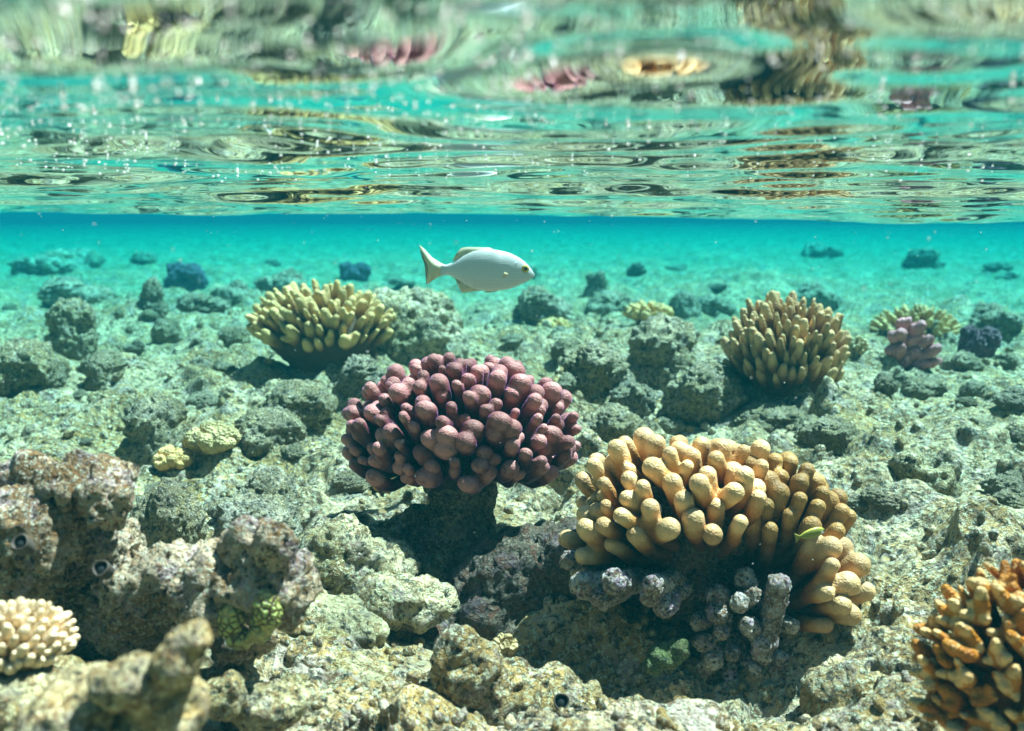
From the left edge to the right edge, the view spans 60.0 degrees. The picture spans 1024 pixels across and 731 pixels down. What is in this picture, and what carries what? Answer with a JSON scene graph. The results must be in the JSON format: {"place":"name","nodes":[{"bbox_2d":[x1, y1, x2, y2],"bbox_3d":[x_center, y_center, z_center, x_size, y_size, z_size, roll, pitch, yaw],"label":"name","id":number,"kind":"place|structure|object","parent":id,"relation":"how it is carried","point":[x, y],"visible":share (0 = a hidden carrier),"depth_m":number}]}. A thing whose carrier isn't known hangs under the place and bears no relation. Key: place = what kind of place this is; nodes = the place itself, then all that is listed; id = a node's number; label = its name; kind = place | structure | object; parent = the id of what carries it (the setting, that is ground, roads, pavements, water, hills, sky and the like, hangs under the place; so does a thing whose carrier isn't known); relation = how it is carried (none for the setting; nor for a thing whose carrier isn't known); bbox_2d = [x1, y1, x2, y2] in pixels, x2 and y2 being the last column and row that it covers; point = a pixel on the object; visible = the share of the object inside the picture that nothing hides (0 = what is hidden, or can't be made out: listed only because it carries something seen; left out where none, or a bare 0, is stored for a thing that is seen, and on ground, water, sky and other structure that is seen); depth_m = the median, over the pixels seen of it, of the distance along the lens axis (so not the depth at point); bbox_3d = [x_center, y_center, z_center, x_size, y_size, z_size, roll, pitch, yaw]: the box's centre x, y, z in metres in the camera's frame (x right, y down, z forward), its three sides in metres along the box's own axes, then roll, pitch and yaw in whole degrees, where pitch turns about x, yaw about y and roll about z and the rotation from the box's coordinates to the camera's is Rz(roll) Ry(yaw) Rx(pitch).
{"place":"outdoors","nodes":[
{"label":"outdoors","id":0,"kind":"place"},
{"bbox_2d":[419,245,534,292],"bbox_3d":[-0.051,-0.143,1.315,0.171,0.071,0.023,-1,10,-4],"label":"fish","id":1,"kind":"object","parent":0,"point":[485,269],"visible":1,"depth_m":1.31},
{"bbox_2d":[0,0,1023,223],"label":"water surface","id":2,"kind":"object","parent":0,"point":[663,41],"visible":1,"depth_m":0.47},
{"bbox_2d":[0,0,1023,182],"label":"bubbles","id":3,"kind":"object","parent":2,"relation":"on","point":[104,18],"visible":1,"depth_m":0.35},
{"bbox_2d":[0,223,1023,730],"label":"seabed","id":4,"kind":"structure","parent":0,"point":[754,261],"depth_m":1.90},
{"bbox_2d":[1,303,17,310],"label":"rock","id":5,"kind":"object","parent":4,"relation":"on","point":[10,306],"visible":0.62,"depth_m":3.82},
{"bbox_2d":[0,337,71,395],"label":"rock","id":6,"kind":"object","parent":4,"relation":"on","point":[25,363],"visible":0.86,"depth_m":1.90},
{"bbox_2d":[0,655,90,730],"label":"rock","id":7,"kind":"object","parent":4,"relation":"on","point":[19,690],"visible":0.34,"depth_m":0.62},
{"bbox_2d":[0,597,79,676],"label":"branching coral","id":8,"kind":"object","parent":7,"relation":"on","point":[35,635],"visible":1,"depth_m":0.63},
{"bbox_2d":[7,249,85,275],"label":"rock","id":9,"kind":"object","parent":4,"relation":"on","point":[57,262],"visible":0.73,"depth_m":6.12},
{"bbox_2d":[35,371,67,388],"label":"stone","id":10,"kind":"object","parent":4,"relation":"on","point":[57,379],"visible":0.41,"depth_m":1.93},
{"bbox_2d":[44,296,99,360],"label":"rock","id":11,"kind":"object","parent":4,"relation":"on","point":[71,323],"visible":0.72,"depth_m":2.39},
{"bbox_2d":[37,276,117,306],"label":"rock","id":12,"kind":"object","parent":4,"relation":"on","point":[65,287],"visible":0.57,"depth_m":3.88},
{"bbox_2d":[64,275,93,284],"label":"rock","id":13,"kind":"object","parent":4,"relation":"on","point":[86,280],"visible":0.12,"depth_m":5.33},
{"bbox_2d":[72,389,88,398],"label":"rock","id":14,"kind":"object","parent":4,"relation":"on","point":[79,394],"visible":0.84,"depth_m":1.92},
{"bbox_2d":[66,248,105,267],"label":"rock","id":15,"kind":"object","parent":4,"relation":"on","point":[96,259],"visible":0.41,"depth_m":7.08},
{"bbox_2d":[79,438,92,444],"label":"rock","id":16,"kind":"object","parent":4,"relation":"on","point":[84,441],"visible":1,"depth_m":1.69},
{"bbox_2d":[82,354,112,390],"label":"rock","id":17,"kind":"object","parent":4,"relation":"on","point":[98,373],"visible":0.66,"depth_m":1.98},
{"bbox_2d":[78,349,128,373],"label":"rock","id":18,"kind":"object","parent":4,"relation":"on","point":[117,359],"visible":0.53,"depth_m":2.09},
{"bbox_2d":[5,618,212,730],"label":"rock","id":19,"kind":"object","parent":4,"relation":"on","point":[163,687],"visible":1,"depth_m":0.49},
{"bbox_2d":[122,339,145,352],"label":"rock","id":20,"kind":"object","parent":4,"relation":"on","point":[135,345],"visible":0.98,"depth_m":2.56},
{"bbox_2d":[129,251,157,263],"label":"rock","id":21,"kind":"object","parent":4,"relation":"on","point":[144,257],"visible":0.97,"depth_m":7.17},
{"bbox_2d":[138,309,158,319],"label":"rock","id":22,"kind":"object","parent":4,"relation":"on","point":[148,314],"visible":1,"depth_m":3.03},
{"bbox_2d":[114,391,187,467],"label":"rock","id":23,"kind":"object","parent":4,"relation":"on","point":[148,431],"visible":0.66,"depth_m":1.60},
{"bbox_2d":[144,480,160,493],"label":"rock","id":24,"kind":"object","parent":4,"relation":"on","point":[148,487],"visible":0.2,"depth_m":1.40},
{"bbox_2d":[137,275,169,318],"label":"rock","id":25,"kind":"object","parent":4,"relation":"on","point":[152,295],"visible":0.75,"depth_m":3.07},
{"bbox_2d":[0,448,322,667],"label":"rock","id":26,"kind":"object","parent":4,"relation":"on","point":[73,511],"visible":0.73,"depth_m":0.76},
{"bbox_2d":[11,534,35,553],"bbox_3d":[-0.383,0.140,0.695,0.013,0.013,0.015,0,-28,0],"label":"worm tube","id":27,"kind":"object","parent":26,"relation":"attached to","point":[23,543],"visible":1,"depth_m":0.69},
{"bbox_2d":[92,560,114,579],"bbox_3d":[-0.324,0.163,0.704,0.013,0.013,0.015,0,-29,0],"label":"worm tube","id":28,"kind":"object","parent":26,"relation":"attached to","point":[103,569],"visible":1,"depth_m":0.70},
{"bbox_2d":[217,589,283,649],"bbox_3d":[-0.218,0.211,0.738,0.059,0.058,0.024,3,10,18],"label":"maze coral","id":29,"kind":"object","parent":26,"relation":"on","point":[266,610],"visible":1,"depth_m":0.73},
{"bbox_2d":[150,317,183,344],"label":"rock","id":30,"kind":"object","parent":4,"relation":"on","point":[165,330],"visible":0.77,"depth_m":2.85},
{"bbox_2d":[129,477,207,547],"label":"rock","id":31,"kind":"object","parent":4,"relation":"on","point":[185,517],"visible":0.66,"depth_m":1.16},
{"bbox_2d":[152,444,193,470],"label":"bushy coral","id":32,"kind":"object","parent":4,"relation":"on","point":[167,457],"visible":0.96,"depth_m":1.51},
{"bbox_2d":[164,262,208,291],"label":"boulder","id":33,"kind":"object","parent":4,"relation":"on","point":[188,276],"visible":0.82,"depth_m":5.58},
{"bbox_2d":[190,337,203,345],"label":"rock","id":34,"kind":"object","parent":4,"relation":"on","point":[194,341],"visible":0.91,"depth_m":2.52},
{"bbox_2d":[184,390,218,407],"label":"rock","id":35,"kind":"object","parent":4,"relation":"on","point":[197,398],"visible":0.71,"depth_m":1.90},
{"bbox_2d":[175,292,230,313],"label":"rock","id":36,"kind":"object","parent":4,"relation":"on","point":[200,302],"visible":0.91,"depth_m":3.29},
{"bbox_2d":[181,420,240,454],"bbox_3d":[-0.527,0.131,1.548,0.100,0.065,0.079,0,10,0],"label":"bushy coral","id":37,"kind":"object","parent":4,"relation":"on","point":[211,437],"visible":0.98,"depth_m":1.53},
{"bbox_2d":[212,360,235,372],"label":"rock","id":38,"kind":"object","parent":4,"relation":"on","point":[221,366],"visible":0.9,"depth_m":2.19},
{"bbox_2d":[210,278,248,306],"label":"rock","id":39,"kind":"object","parent":4,"relation":"on","point":[235,291],"visible":0.56,"depth_m":3.87},
{"bbox_2d":[217,326,251,345],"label":"rock","id":40,"kind":"object","parent":4,"relation":"on","point":[228,336],"visible":0.71,"depth_m":2.58},
{"bbox_2d":[203,464,302,537],"bbox_3d":[-0.378,0.225,1.296,0.157,0.145,0.154,-7,12,-34],"label":"rock","id":41,"kind":"object","parent":4,"relation":"on","point":[258,494],"visible":0.48,"depth_m":1.28},
{"bbox_2d":[206,669,306,730],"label":"rock","id":42,"kind":"object","parent":4,"relation":"on","point":[256,705],"visible":0.84,"depth_m":0.72},
{"bbox_2d":[234,407,307,457],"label":"rock","id":43,"kind":"object","parent":4,"relation":"on","point":[262,430],"visible":0.84,"depth_m":1.58},
{"bbox_2d":[263,258,280,266],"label":"rock","id":44,"kind":"object","parent":4,"relation":"on","point":[273,262],"visible":0.6,"depth_m":6.99},
{"bbox_2d":[253,268,307,294],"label":"rock","id":45,"kind":"object","parent":4,"relation":"on","point":[282,279],"visible":0.52,"depth_m":4.17},
{"bbox_2d":[279,442,308,459],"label":"rock","id":46,"kind":"object","parent":4,"relation":"on","point":[296,450],"visible":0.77,"depth_m":1.57},
{"bbox_2d":[258,379,338,426],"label":"rock","id":47,"kind":"object","parent":4,"relation":"on","point":[309,401],"visible":0.75,"depth_m":1.69},
{"bbox_2d":[245,279,396,372],"bbox_3d":[-0.464,-0.085,2.153,0.369,0.248,0.246,0,10,0],"label":"branching coral","id":48,"kind":"object","parent":4,"relation":"on","point":[318,330],"visible":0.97,"depth_m":2.09},
{"bbox_2d":[281,626,393,690],"bbox_3d":[-0.157,0.344,0.891,0.201,0.107,0.162,4,11,20],"label":"rock","id":49,"kind":"object","parent":4,"relation":"on","point":[368,665],"visible":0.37,"depth_m":0.89},
{"bbox_2d":[306,593,389,648],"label":"rock","id":50,"kind":"object","parent":4,"relation":"on","point":[358,621],"visible":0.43,"depth_m":0.97},
{"bbox_2d":[331,470,371,492],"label":"rock","id":51,"kind":"object","parent":4,"relation":"on","point":[343,481],"visible":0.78,"depth_m":1.40},
{"bbox_2d":[339,261,370,281],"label":"rock","id":52,"kind":"object","parent":4,"relation":"on","point":[360,271],"visible":0.77,"depth_m":6.17},
{"bbox_2d":[338,354,387,400],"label":"boulder","id":53,"kind":"object","parent":4,"relation":"on","point":[358,373],"visible":0.48,"depth_m":1.80},
{"bbox_2d":[297,513,459,633],"bbox_3d":[-0.167,0.247,1.067,0.227,0.125,0.130,4,11,22],"label":"rock","id":54,"kind":"object","parent":4,"relation":"on","point":[384,582],"visible":0.82,"depth_m":1.04},
{"bbox_2d":[371,528,424,569],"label":"rock","id":55,"kind":"object","parent":4,"relation":"on","point":[378,532],"visible":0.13,"depth_m":1.17},
{"bbox_2d":[387,277,415,286],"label":"rock","id":56,"kind":"object","parent":4,"relation":"on","point":[396,281],"visible":1,"depth_m":5.09},
{"bbox_2d":[372,286,469,364],"bbox_3d":[-0.263,-0.077,2.312,0.307,0.268,0.277,-2,10,-10],"label":"boulder","id":57,"kind":"object","parent":4,"relation":"on","point":[417,311],"visible":0.5,"depth_m":2.21},
{"bbox_2d":[341,352,581,567],"bbox_3d":[-0.068,0.141,1.196,0.323,0.314,0.210,0,10,0],"label":"finger coral","id":58,"kind":"object","parent":4,"relation":"on","point":[488,424],"visible":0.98,"depth_m":1.14},
{"bbox_2d":[492,633,517,657],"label":"bushy coral","id":59,"kind":"object","parent":4,"relation":"on","point":[507,643],"visible":0.73,"depth_m":0.96},
{"bbox_2d":[0,300,1023,730],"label":"rubble","id":60,"kind":"object","parent":4,"relation":"on","point":[534,710],"visible":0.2,"depth_m":1.01},
{"bbox_2d":[500,333,524,344],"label":"rock","id":61,"kind":"object","parent":4,"relation":"on","point":[513,339],"visible":0.97,"depth_m":2.45},
{"bbox_2d":[421,623,607,725],"bbox_3d":[-0.015,0.325,0.885,0.228,0.156,0.118,0,10,0],"label":"rock","id":62,"kind":"object","parent":4,"relation":"on","point":[471,670],"visible":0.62,"depth_m":0.84},
{"bbox_2d":[526,263,541,279],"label":"rock","id":63,"kind":"object","parent":4,"relation":"on","point":[533,267],"visible":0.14,"depth_m":5.79},
{"bbox_2d":[411,517,664,655],"bbox_3d":[0.040,0.295,1.122,0.398,0.207,0.196,0,10,0],"label":"rock","id":64,"kind":"object","parent":4,"relation":"on","point":[506,579],"visible":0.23,"depth_m":1.07},
{"bbox_2d":[517,285,573,323],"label":"boulder","id":65,"kind":"object","parent":4,"relation":"on","point":[537,304],"visible":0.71,"depth_m":3.08},
{"bbox_2d":[537,317,572,327],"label":"bushy coral","id":66,"kind":"object","parent":4,"relation":"on","point":[560,321],"visible":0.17,"depth_m":2.90},
{"bbox_2d":[553,693,569,710],"bbox_3d":[0.047,0.322,0.848,0.016,0.015,0.017,0,-29,0],"label":"worm tube","id":67,"kind":"object","parent":4,"relation":"on","point":[561,700],"visible":0.91,"depth_m":0.84},
{"bbox_2d":[551,372,578,390],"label":"rock","id":68,"kind":"object","parent":4,"relation":"on","point":[568,381],"visible":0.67,"depth_m":1.83},
{"bbox_2d":[549,337,580,362],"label":"rock","id":69,"kind":"object","parent":4,"relation":"on","point":[558,347],"visible":0.47,"depth_m":2.19},
{"bbox_2d":[554,338,629,392],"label":"rock","id":70,"kind":"object","parent":4,"relation":"on","point":[595,365],"visible":0.77,"depth_m":1.85},
{"bbox_2d":[582,269,608,297],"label":"rock","id":71,"kind":"object","parent":4,"relation":"on","point":[597,281],"visible":0.56,"depth_m":4.15},
{"bbox_2d":[585,290,636,317],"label":"rock","id":72,"kind":"object","parent":4,"relation":"on","point":[603,303],"visible":0.68,"depth_m":3.54},
{"bbox_2d":[582,402,648,442],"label":"rock","id":73,"kind":"object","parent":4,"relation":"on","point":[607,422],"visible":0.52,"depth_m":1.59},
{"bbox_2d":[608,368,657,415],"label":"rock","id":74,"kind":"object","parent":4,"relation":"on","point":[631,394],"visible":0.59,"depth_m":1.85},
{"bbox_2d":[626,262,647,273],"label":"rock","id":75,"kind":"object","parent":4,"relation":"on","point":[637,267],"visible":0.99,"depth_m":5.90},
{"bbox_2d":[622,300,673,323],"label":"bushy coral","id":76,"kind":"object","parent":4,"relation":"on","point":[639,311],"visible":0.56,"depth_m":2.68},
{"bbox_2d":[625,312,700,393],"bbox_3d":[0.333,-0.004,2.025,0.207,0.229,0.176,-1,10,-5],"label":"rock","id":77,"kind":"object","parent":4,"relation":"on","point":[661,345],"visible":0.64,"depth_m":1.96},
{"bbox_2d":[642,638,690,676],"bbox_3d":[0.164,0.309,0.947,0.051,0.042,0.035,0,10,0],"label":"algae tuft","id":78,"kind":"object","parent":4,"relation":"on","point":[672,654],"visible":1,"depth_m":0.94},
{"bbox_2d":[658,417,685,434],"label":"rock","id":79,"kind":"object","parent":4,"relation":"on","point":[668,426],"visible":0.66,"depth_m":1.76},
{"bbox_2d":[664,264,686,270],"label":"rock","id":80,"kind":"object","parent":4,"relation":"on","point":[679,267],"visible":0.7,"depth_m":6.76},
{"bbox_2d":[669,290,701,319],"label":"rock","id":81,"kind":"object","parent":4,"relation":"on","point":[683,305],"visible":0.62,"depth_m":3.77},
{"bbox_2d":[660,358,748,424],"bbox_3d":[0.406,0.064,1.840,0.188,0.160,0.171,-5,11,-25],"label":"boulder","id":82,"kind":"object","parent":4,"relation":"on","point":[698,392],"visible":0.79,"depth_m":1.77},
{"bbox_2d":[706,282,727,290],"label":"rock","id":83,"kind":"object","parent":4,"relation":"on","point":[716,286],"visible":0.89,"depth_m":4.49},
{"bbox_2d":[698,294,738,316],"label":"rock","id":84,"kind":"object","parent":4,"relation":"on","point":[713,305],"visible":0.62,"depth_m":3.90},
{"bbox_2d":[732,401,806,432],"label":"rock","id":85,"kind":"object","parent":4,"relation":"on","point":[769,417],"visible":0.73,"depth_m":1.71},
{"bbox_2d":[720,290,851,397],"bbox_3d":[0.570,-0.037,1.825,0.265,0.234,0.204,0,10,0],"label":"branching coral","id":86,"kind":"object","parent":4,"relation":"on","point":[770,334],"visible":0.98,"depth_m":1.77},
{"bbox_2d":[793,414,818,430],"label":"rock","id":87,"kind":"object","parent":4,"relation":"on","point":[799,420],"visible":0.27,"depth_m":1.67},
{"bbox_2d":[797,281,842,310],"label":"rock","id":88,"kind":"object","parent":4,"relation":"on","point":[809,291],"visible":0.59,"depth_m":4.15},
{"bbox_2d":[800,241,844,258],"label":"rock","id":89,"kind":"object","parent":4,"relation":"on","point":[818,249],"visible":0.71,"depth_m":8.92},
{"bbox_2d":[793,414,861,451],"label":"rock","id":90,"kind":"object","parent":4,"relation":"on","point":[827,431],"visible":0.84,"depth_m":1.54},
{"bbox_2d":[846,493,867,511],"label":"rock","id":91,"kind":"object","parent":4,"relation":"on","point":[856,501],"visible":0.94,"depth_m":1.23},
{"bbox_2d":[847,335,868,358],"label":"bushy coral","id":92,"kind":"object","parent":4,"relation":"on","point":[860,346],"visible":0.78,"depth_m":2.11},
{"bbox_2d":[860,486,901,512],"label":"rock","id":93,"kind":"object","parent":4,"relation":"on","point":[875,497],"visible":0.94,"depth_m":1.22},
{"bbox_2d":[873,372,897,395],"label":"rock","id":94,"kind":"object","parent":4,"relation":"on","point":[885,383],"visible":0.91,"depth_m":1.71},
{"bbox_2d":[799,589,1023,716],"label":"rock","id":95,"kind":"object","parent":4,"relation":"on","point":[848,680],"visible":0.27,"depth_m":0.89},
{"bbox_2d":[884,317,942,370],"bbox_3d":[0.953,-0.040,2.148,0.140,0.165,0.140,0,10,0],"label":"knobbed coral","id":96,"kind":"object","parent":4,"relation":"on","point":[907,338],"visible":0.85,"depth_m":2.10},
{"bbox_2d":[868,303,960,336],"bbox_3d":[1.234,-0.093,2.721,0.266,0.193,0.192,0,10,0],"label":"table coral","id":97,"kind":"object","parent":4,"relation":"on","point":[946,324],"visible":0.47,"depth_m":2.69},
{"bbox_2d":[900,376,947,399],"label":"rock","id":98,"kind":"object","parent":4,"relation":"on","point":[922,388],"visible":0.96,"depth_m":1.92},
{"bbox_2d":[901,247,947,268],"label":"rock","id":99,"kind":"object","parent":4,"relation":"on","point":[927,257],"visible":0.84,"depth_m":7.34},
{"bbox_2d":[888,448,963,496],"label":"rock","id":100,"kind":"object","parent":4,"relation":"on","point":[940,471],"visible":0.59,"depth_m":1.32},
{"bbox_2d":[938,350,985,372],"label":"rock","id":101,"kind":"object","parent":4,"relation":"on","point":[961,361],"visible":0.77,"depth_m":2.15},
{"bbox_2d":[908,558,1023,730],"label":"fire coral","id":102,"kind":"object","parent":4,"relation":"on","point":[970,673],"visible":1,"depth_m":0.68},
{"bbox_2d":[954,396,979,406],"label":"rock","id":103,"kind":"object","parent":4,"relation":"on","point":[968,401],"visible":0.78,"depth_m":1.80},
{"bbox_2d":[958,379,991,397],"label":"rock","id":104,"kind":"object","parent":4,"relation":"on","point":[973,388],"visible":0.69,"depth_m":1.89},
{"bbox_2d":[957,325,1001,357],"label":"coral","id":105,"kind":"object","parent":4,"relation":"on","point":[985,341],"visible":0.76,"depth_m":2.35},
{"bbox_2d":[967,302,1023,335],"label":"rock","id":106,"kind":"object","parent":4,"relation":"on","point":[995,315],"visible":0.75,"depth_m":2.89},
{"bbox_2d":[983,261,1014,270],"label":"rock","id":107,"kind":"object","parent":4,"relation":"on","point":[996,265],"visible":0.91,"depth_m":6.63},
{"bbox_2d":[978,469,1023,492],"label":"stone","id":108,"kind":"object","parent":4,"relation":"on","point":[1011,480],"visible":0.72,"depth_m":1.31},
{"bbox_2d":[993,352,1019,367],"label":"rock","id":109,"kind":"object","parent":4,"relation":"on","point":[1008,360],"visible":0.87,"depth_m":2.22},
{"bbox_2d":[994,272,1018,279],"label":"rock","id":110,"kind":"object","parent":4,"relation":"on","point":[1009,275],"visible":0.72,"depth_m":6.30},
{"bbox_2d":[991,386,1023,410],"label":"rock","id":111,"kind":"object","parent":4,"relation":"on","point":[1009,398],"visible":0.94,"depth_m":1.67},
{"bbox_2d":[992,489,1023,508],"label":"rock","id":112,"kind":"object","parent":4,"relation":"on","point":[1013,499],"visible":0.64,"depth_m":1.29},
{"bbox_2d":[1009,428,1023,442],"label":"rock","id":113,"kind":"object","parent":4,"relation":"on","point":[1018,436],"visible":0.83,"depth_m":1.52},
{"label":"rock","id":114,"kind":"object","parent":4,"relation":"on","visible":0},
{"bbox_2d":[558,427,875,681],"bbox_3d":[0.226,0.240,1.024,0.347,0.335,0.199,0,10,0],"label":"finger coral","id":115,"kind":"object","parent":114,"relation":"on","point":[683,531],"visible":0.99,"depth_m":0.98},
{"bbox_2d":[3,171,1023,563],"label":"drifting specks","id":116,"kind":"object","parent":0,"point":[567,331],"visible":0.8,"depth_m":0.77},
{"bbox_2d":[795,527,824,541],"bbox_3d":[0.303,0.172,0.903,0.033,0.011,0.005,-14,12,-8],"label":"fish","id":117,"kind":"object","parent":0,"point":[811,533],"visible":1,"depth_m":0.90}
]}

